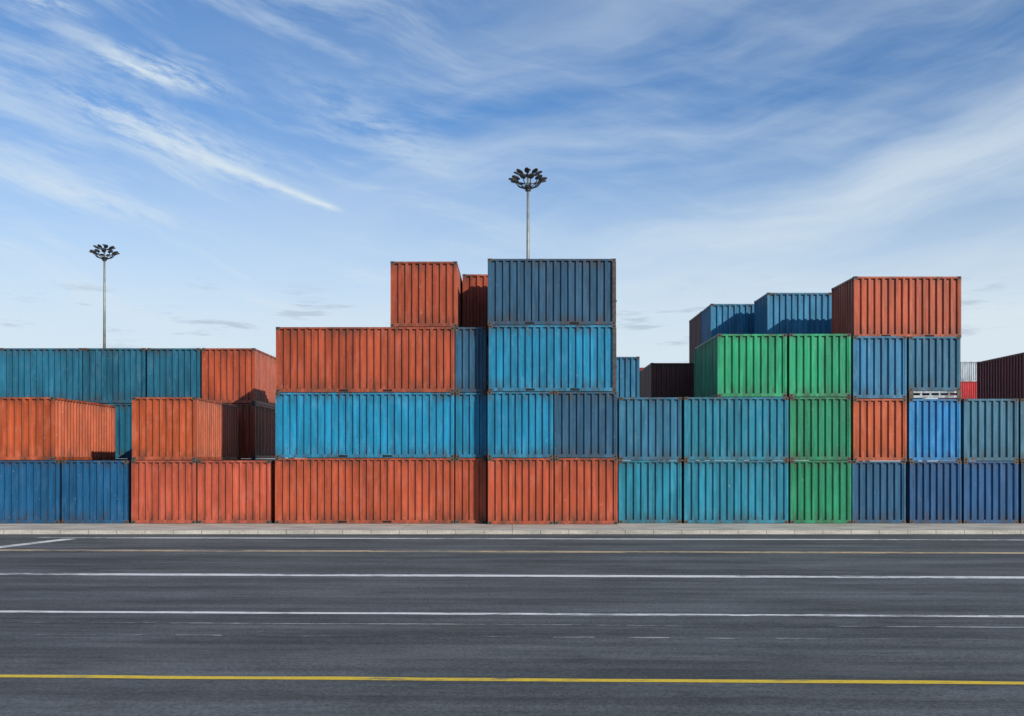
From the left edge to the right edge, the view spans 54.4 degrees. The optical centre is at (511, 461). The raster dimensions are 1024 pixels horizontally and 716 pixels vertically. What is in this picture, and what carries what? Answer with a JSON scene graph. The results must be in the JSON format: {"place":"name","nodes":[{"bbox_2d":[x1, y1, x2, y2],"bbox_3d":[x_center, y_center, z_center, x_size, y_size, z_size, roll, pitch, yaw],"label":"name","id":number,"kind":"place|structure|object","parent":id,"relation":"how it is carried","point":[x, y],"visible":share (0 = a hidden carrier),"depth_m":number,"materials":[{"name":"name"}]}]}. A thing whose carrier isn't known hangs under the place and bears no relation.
{"place":"outdoors","nodes":[
{"label":"outdoors","id":0,"kind":"place"},
{"bbox_2d":[13,460,82,460],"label":"shipping container","id":1,"kind":"object","parent":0,"point":[44,460],"visible":0.12,"depth_m":46.75,"materials":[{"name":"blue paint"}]},
{"bbox_2d":[147,460,191,460],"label":"shipping container","id":2,"kind":"object","parent":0,"point":[166,460],"visible":0.09,"depth_m":46.71,"materials":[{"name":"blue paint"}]},
{"bbox_2d":[0,534,1023,715],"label":"road","id":3,"kind":"structure","parent":0,"point":[759,651],"depth_m":15.54,"materials":[{"name":"grey asphalt"}]},
{"bbox_2d":[0,539,71,547],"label":"road marking","id":4,"kind":"object","parent":3,"relation":"on","point":[33,543],"visible":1,"depth_m":31.12,"materials":[{"name":"white paint"}]},
{"bbox_2d":[0,675,1023,684],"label":"road marking","id":5,"kind":"object","parent":3,"relation":"on","point":[556,679],"visible":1,"depth_m":11.75,"materials":[{"name":"yellow paint"}]},
{"bbox_2d":[0,573,1023,578],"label":"road marking","id":6,"kind":"object","parent":3,"relation":"on","point":[458,575],"visible":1,"depth_m":22.44,"materials":[{"name":"white paint"}]},
{"bbox_2d":[0,610,1023,616],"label":"road marking","id":7,"kind":"object","parent":3,"relation":"on","point":[507,613],"visible":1,"depth_m":16.84,"materials":[{"name":"white paint"}]},
{"bbox_2d":[0,549,1023,553],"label":"road marking","id":8,"kind":"object","parent":3,"relation":"on","point":[513,551],"visible":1,"depth_m":28.41,"materials":[{"name":"paint"}]},
{"bbox_2d":[0,634,1023,639],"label":"road marking dashed","id":9,"kind":"object","parent":3,"relation":"on","point":[491,636],"visible":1,"depth_m":14.63,"materials":[{"name":"white paint"}]},
{"bbox_2d":[38,537,1016,539],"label":"road marking","id":10,"kind":"object","parent":3,"relation":"on","point":[555,538],"visible":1,"depth_m":33.19,"materials":[{"name":"white paint"}]},
{"bbox_2d":[34,622,1023,627],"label":"road marking","id":11,"kind":"object","parent":3,"relation":"on","point":[502,624],"visible":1,"depth_m":15.71,"materials":[{"name":"white paint"}]},
{"bbox_2d":[0,519,1023,529],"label":"container yard pavement","id":12,"kind":"structure","parent":0,"point":[487,526],"depth_m":37.55,"materials":[{"name":"concrete"}]},
{"bbox_2d":[0,460,119,523],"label":"shipping container","id":13,"kind":"object","parent":12,"relation":"on","point":[30,491],"visible":0.47,"depth_m":39.34,"materials":[{"name":"blue metal"}]},
{"bbox_2d":[0,397,114,459],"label":"shipping container","id":14,"kind":"object","parent":13,"relation":"on","point":[43,428],"visible":0.98,"depth_m":39.60,"materials":[{"name":"orange metal"}]},
{"bbox_2d":[89,244,119,347],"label":"mast light","id":15,"kind":"object","parent":12,"relation":"on","point":[103,250],"visible":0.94,"depth_m":127.86,"materials":[{"name":"metal"}]},
{"bbox_2d":[83,459,146,460],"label":"shipping container","id":16,"kind":"object","parent":12,"relation":"on","point":[113,460],"visible":0.13,"depth_m":46.69,"materials":[{"name":"metal"}]},
{"bbox_2d":[106,404,131,458],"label":"shipping container","id":17,"kind":"object","parent":16,"relation":"on","point":[123,430],"visible":0.16,"depth_m":46.75,"materials":[{"name":"metal"}]},
{"bbox_2d":[83,348,146,403],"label":"shipping container","id":18,"kind":"object","parent":17,"relation":"on","point":[114,375],"visible":0.57,"depth_m":46.70,"materials":[{"name":"metal"}]},
{"bbox_2d":[62,460,178,523],"bbox_3d":[-16.480,1.211,42.356,2.608,2.498,6.074,0,0,0],"label":"shipping container","id":19,"kind":"object","parent":12,"relation":"on","point":[96,491],"visible":0.58,"depth_m":39.37,"materials":[{"name":"blue metal"}]},
{"bbox_2d":[131,460,237,523],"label":"shipping container","id":20,"kind":"object","parent":12,"relation":"on","point":[164,491],"visible":0.61,"depth_m":39.33,"materials":[{"name":"metal"}]},
{"bbox_2d":[132,397,237,459],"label":"shipping container","id":21,"kind":"object","parent":20,"relation":"on","point":[180,428],"visible":1,"depth_m":39.42,"materials":[{"name":"orange metal"}]},
{"bbox_2d":[197,460,274,522],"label":"shipping container","id":22,"kind":"object","parent":12,"relation":"on","point":[240,491],"visible":0.63,"depth_m":39.38,"materials":[{"name":"metal"}]},
{"bbox_2d":[203,458,274,460],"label":"shipping container","id":23,"kind":"object","parent":12,"relation":"on","point":[253,459],"visible":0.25,"depth_m":46.78,"materials":[{"name":"metal"}]},
{"bbox_2d":[232,403,275,458],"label":"shipping container","id":24,"kind":"object","parent":23,"relation":"on","point":[256,431],"visible":0.41,"depth_m":47.04,"materials":[{"name":"metal"}]},
{"bbox_2d":[202,348,275,407],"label":"shipping container","id":25,"kind":"object","parent":24,"relation":"on","point":[238,375],"visible":0.71,"depth_m":46.77,"materials":[{"name":"metal"}]},
{"bbox_2d":[275,458,454,523],"bbox_3d":[-5.817,1.166,40.490,7.068,2.588,2.454,0,0,0],"label":"shipping container","id":26,"kind":"object","parent":12,"relation":"on","point":[364,490],"visible":0.96,"depth_m":39.32,"materials":[{"name":"metal"}]},
{"bbox_2d":[275,392,455,457],"bbox_3d":[-5.812,-1.424,40.546,7.068,2.588,2.454,0,0,0],"label":"shipping container","id":27,"kind":"object","parent":26,"relation":"on","point":[365,425],"visible":0.94,"depth_m":39.37,"materials":[{"name":"metal"}]},
{"bbox_2d":[276,327,455,393],"bbox_3d":[-5.796,-4.014,40.538,7.068,2.588,2.454,0,0,0],"label":"shipping container","id":28,"kind":"object","parent":27,"relation":"on","point":[365,359],"visible":0.86,"depth_m":39.36,"materials":[{"name":"metal"}]},
{"bbox_2d":[390,261,462,326],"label":"shipping container","id":29,"kind":"object","parent":28,"relation":"on","point":[426,294],"visible":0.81,"depth_m":39.38,"materials":[{"name":"metal"}]},
{"bbox_2d":[455,458,487,522],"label":"shipping container","id":30,"kind":"object","parent":12,"relation":"on","point":[471,490],"visible":0.96,"depth_m":39.40,"materials":[{"name":"metal"}]},
{"bbox_2d":[456,392,487,457],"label":"shipping container","id":31,"kind":"object","parent":30,"relation":"on","point":[471,425],"visible":0.88,"depth_m":39.38,"materials":[{"name":"metal"}]},
{"bbox_2d":[455,327,488,394],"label":"shipping container","id":32,"kind":"object","parent":31,"relation":"on","point":[471,359],"visible":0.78,"depth_m":39.38,"materials":[{"name":"metal"}]},
{"bbox_2d":[462,274,488,339],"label":"shipping container","id":33,"kind":"object","parent":32,"relation":"on","point":[475,300],"visible":0.33,"depth_m":42.06,"materials":[{"name":"metal"}]},
{"bbox_2d":[488,458,553,523],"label":"shipping container","id":34,"kind":"object","parent":12,"relation":"on","point":[520,490],"visible":1,"depth_m":38.80,"materials":[{"name":"metal"}]},
{"bbox_2d":[488,391,552,457],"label":"shipping container","id":35,"kind":"object","parent":34,"relation":"on","point":[520,424],"visible":0.98,"depth_m":38.82,"materials":[{"name":"metal"}]},
{"bbox_2d":[489,325,616,392],"bbox_3d":[1.603,-4.014,39.993,5.034,2.588,2.462,0,0,0],"label":"shipping container","id":36,"kind":"object","parent":35,"relation":"on","point":[553,358],"visible":0.94,"depth_m":38.82,"materials":[{"name":"metal"}]},
{"bbox_2d":[488,258,616,328],"bbox_3d":[1.579,-6.604,40.003,5.064,2.588,2.462,0,0,0],"label":"shipping container","id":37,"kind":"object","parent":36,"relation":"on","point":[551,291],"visible":0.87,"depth_m":38.82,"materials":[{"name":"metal"}]},
{"bbox_2d":[509,167,546,258],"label":"mast light","id":38,"kind":"object","parent":12,"relation":"on","point":[528,187],"visible":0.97,"depth_m":94.33,"materials":[{"name":"metal"}]},
{"bbox_2d":[553,458,617,523],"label":"shipping container","id":39,"kind":"object","parent":12,"relation":"on","point":[585,490],"visible":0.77,"depth_m":38.83,"materials":[{"name":"metal"}]},
{"bbox_2d":[553,391,616,457],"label":"shipping container","id":40,"kind":"object","parent":39,"relation":"on","point":[584,424],"visible":0.8,"depth_m":38.83,"materials":[{"name":"metal"}]},
{"bbox_2d":[618,460,681,522],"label":"shipping container","id":41,"kind":"object","parent":12,"relation":"on","point":[649,491],"visible":0.73,"depth_m":39.49,"materials":[{"name":"teal metal"}]},
{"bbox_2d":[617,397,681,459],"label":"shipping container","id":42,"kind":"object","parent":41,"relation":"on","point":[649,428],"visible":0.74,"depth_m":39.47,"materials":[{"name":"metal"}]},
{"bbox_2d":[665,460,787,522],"bbox_3d":[8.865,1.211,41.849,4.118,2.498,5.014,0,0,0],"label":"shipping container","id":43,"kind":"object","parent":12,"relation":"on","point":[754,491],"visible":0.83,"depth_m":39.40,"materials":[{"name":"teal metal"}]},
{"bbox_2d":[682,397,788,459],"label":"shipping container","id":44,"kind":"object","parent":43,"relation":"on","point":[734,428],"visible":0.75,"depth_m":39.36,"materials":[{"name":"blue metal"}]},
{"bbox_2d":[694,334,786,396],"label":"shipping container","id":45,"kind":"object","parent":44,"relation":"on","point":[740,365],"visible":0.79,"depth_m":39.42,"materials":[{"name":"green metal"}]},
{"bbox_2d":[759,460,850,523],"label":"shipping container","id":46,"kind":"object","parent":12,"relation":"on","point":[819,491],"visible":0.66,"depth_m":39.38,"materials":[{"name":"green metal"}]},
{"bbox_2d":[788,397,850,459],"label":"shipping container","id":47,"kind":"object","parent":46,"relation":"on","point":[819,428],"visible":0.64,"depth_m":39.36,"materials":[{"name":"green metal"}]},
{"bbox_2d":[787,334,850,396],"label":"shipping container","id":48,"kind":"object","parent":47,"relation":"on","point":[818,365],"visible":0.55,"depth_m":39.32,"materials":[{"name":"green metal"}]},
{"bbox_2d":[851,461,905,522],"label":"shipping container","id":49,"kind":"object","parent":12,"relation":"on","point":[878,491],"visible":0.61,"depth_m":39.40,"materials":[{"name":"blue metal"}]},
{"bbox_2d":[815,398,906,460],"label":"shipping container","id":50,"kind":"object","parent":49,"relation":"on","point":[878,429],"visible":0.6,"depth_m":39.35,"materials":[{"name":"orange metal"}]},
{"bbox_2d":[851,336,906,398],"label":"shipping container","id":51,"kind":"object","parent":50,"relation":"on","point":[878,367],"visible":0.45,"depth_m":39.37,"materials":[{"name":"metal"}]},
{"bbox_2d":[906,461,961,522],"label":"shipping container","id":52,"kind":"object","parent":12,"relation":"on","point":[933,491],"visible":0.61,"depth_m":39.40,"materials":[{"name":"metal"}]},
{"bbox_2d":[907,399,960,460],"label":"shipping container","id":53,"kind":"object","parent":52,"relation":"on","point":[933,429],"visible":0.66,"depth_m":39.47,"materials":[{"name":"metal"}]},
{"bbox_2d":[907,391,961,398],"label":"flat rack container","id":54,"kind":"object","parent":53,"relation":"on","point":[927,394],"visible":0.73,"depth_m":39.40,"materials":[{"name":"white metal"}]},
{"bbox_2d":[907,336,960,391],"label":"shipping container","id":55,"kind":"object","parent":54,"relation":"on","point":[933,363],"visible":0.55,"depth_m":39.46,"materials":[{"name":"metal"}]},
{"bbox_2d":[831,276,960,336],"bbox_3d":[15.864,-6.184,41.320,4.308,2.468,2.814,0,0,0],"label":"shipping container","id":56,"kind":"object","parent":55,"relation":"on","point":[921,306],"visible":0.81,"depth_m":39.98,"materials":[{"name":"metal"}]},
{"bbox_2d":[962,461,1017,522],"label":"shipping container","id":57,"kind":"object","parent":12,"relation":"on","point":[989,491],"visible":0.52,"depth_m":39.42,"materials":[{"name":"metal"}]},
{"bbox_2d":[961,399,1018,460],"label":"shipping container","id":58,"kind":"object","parent":57,"relation":"on","point":[989,429],"visible":0.54,"depth_m":39.41,"materials":[{"name":"blue metal"}]},
{"bbox_2d":[1018,461,1023,522],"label":"shipping container","id":59,"kind":"object","parent":12,"relation":"on","point":[1020,491],"visible":0.16,"depth_m":39.41,"materials":[{"name":"blue metal"}]},
{"bbox_2d":[1018,399,1023,460],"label":"shipping container","id":60,"kind":"object","parent":59,"relation":"on","point":[1021,429],"visible":0.22,"depth_m":39.45,"materials":[{"name":"blue metal"}]},
{"bbox_2d":[0,0,1023,460],"label":"sky","id":61,"kind":"structure","parent":0,"point":[252,168],"materials":[{"name":"blue"}]},
{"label":"shipping container","id":62,"kind":"object","parent":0,"visible":0},
{"bbox_2d":[754,292,831,334],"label":"shipping container","id":63,"kind":"object","parent":62,"relation":"on","point":[792,313],"visible":0.66,"depth_m":44.54,"materials":[{"name":"metal"}]},
{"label":"shipping container","id":64,"kind":"object","parent":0,"visible":0},
{"bbox_2d":[701,304,753,343],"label":"shipping container","id":65,"kind":"object","parent":64,"relation":"on","point":[716,319],"visible":0.54,"depth_m":47.69,"materials":[{"name":"metal"}]},
{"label":"shipping container","id":66,"kind":"object","parent":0,"visible":0},
{"bbox_2d":[689,312,700,362],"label":"shipping container","id":67,"kind":"object","parent":66,"relation":"on","point":[695,332],"visible":0.23,"depth_m":51.91,"materials":[{"name":"metal"}]},
{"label":"shipping container","id":68,"kind":"object","parent":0,"visible":0},
{"bbox_2d":[977,352,1023,398],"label":"shipping container","id":69,"kind":"object","parent":68,"relation":"on","point":[1000,378],"visible":0.64,"depth_m":48.17,"materials":[{"name":"metal"}]},
{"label":"shipping container","id":70,"kind":"object","parent":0,"visible":0},
{"bbox_2d":[938,382,976,398],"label":"shipping container","id":71,"kind":"object","parent":70,"relation":"on","point":[969,390],"visible":0.2,"depth_m":125.36,"materials":[{"name":"red metal"}]},
{"bbox_2d":[961,362,976,381],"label":"shipping container","id":72,"kind":"object","parent":71,"relation":"on","point":[968,371],"visible":0.28,"depth_m":125.33,"materials":[{"name":"white metal"}]},
{"label":"ground","id":73,"kind":"structure","parent":0,"visible":0},
{"bbox_2d":[0,530,1023,533],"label":"kerb","id":74,"kind":"structure","parent":73,"relation":"on","point":[511,531],"depth_m":35.24,"materials":[{"name":"concrete"}]},
{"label":"shipping container","id":75,"kind":"object","parent":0,"visible":0},
{"bbox_2d":[0,348,82,400],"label":"shipping container","id":76,"kind":"object","parent":75,"relation":"on","point":[42,372],"visible":0.5,"depth_m":46.70,"materials":[{"name":"metal"}]},
{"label":"shipping container","id":77,"kind":"object","parent":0,"visible":0},
{"bbox_2d":[147,348,201,397],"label":"shipping container","id":78,"kind":"object","parent":77,"relation":"on","point":[174,372],"visible":0.42,"depth_m":46.74,"materials":[{"name":"metal"}]},
{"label":"shipping container","id":79,"kind":"object","parent":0,"visible":0},
{"bbox_2d":[616,357,639,397],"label":"shipping container","id":80,"kind":"object","parent":79,"relation":"on","point":[627,376],"visible":0.3,"depth_m":47.96,"materials":[{"name":"metal"}]},
{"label":"shipping container","id":81,"kind":"object","parent":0,"visible":0},
{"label":"shipping container","id":82,"kind":"object","parent":81,"relation":"on","visible":0},
{"bbox_2d":[640,363,693,397],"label":"shipping container","id":83,"kind":"object","parent":82,"relation":"on","point":[666,379],"visible":0.64,"depth_m":51.04,"materials":[{"name":"brown metal"}]}
]}

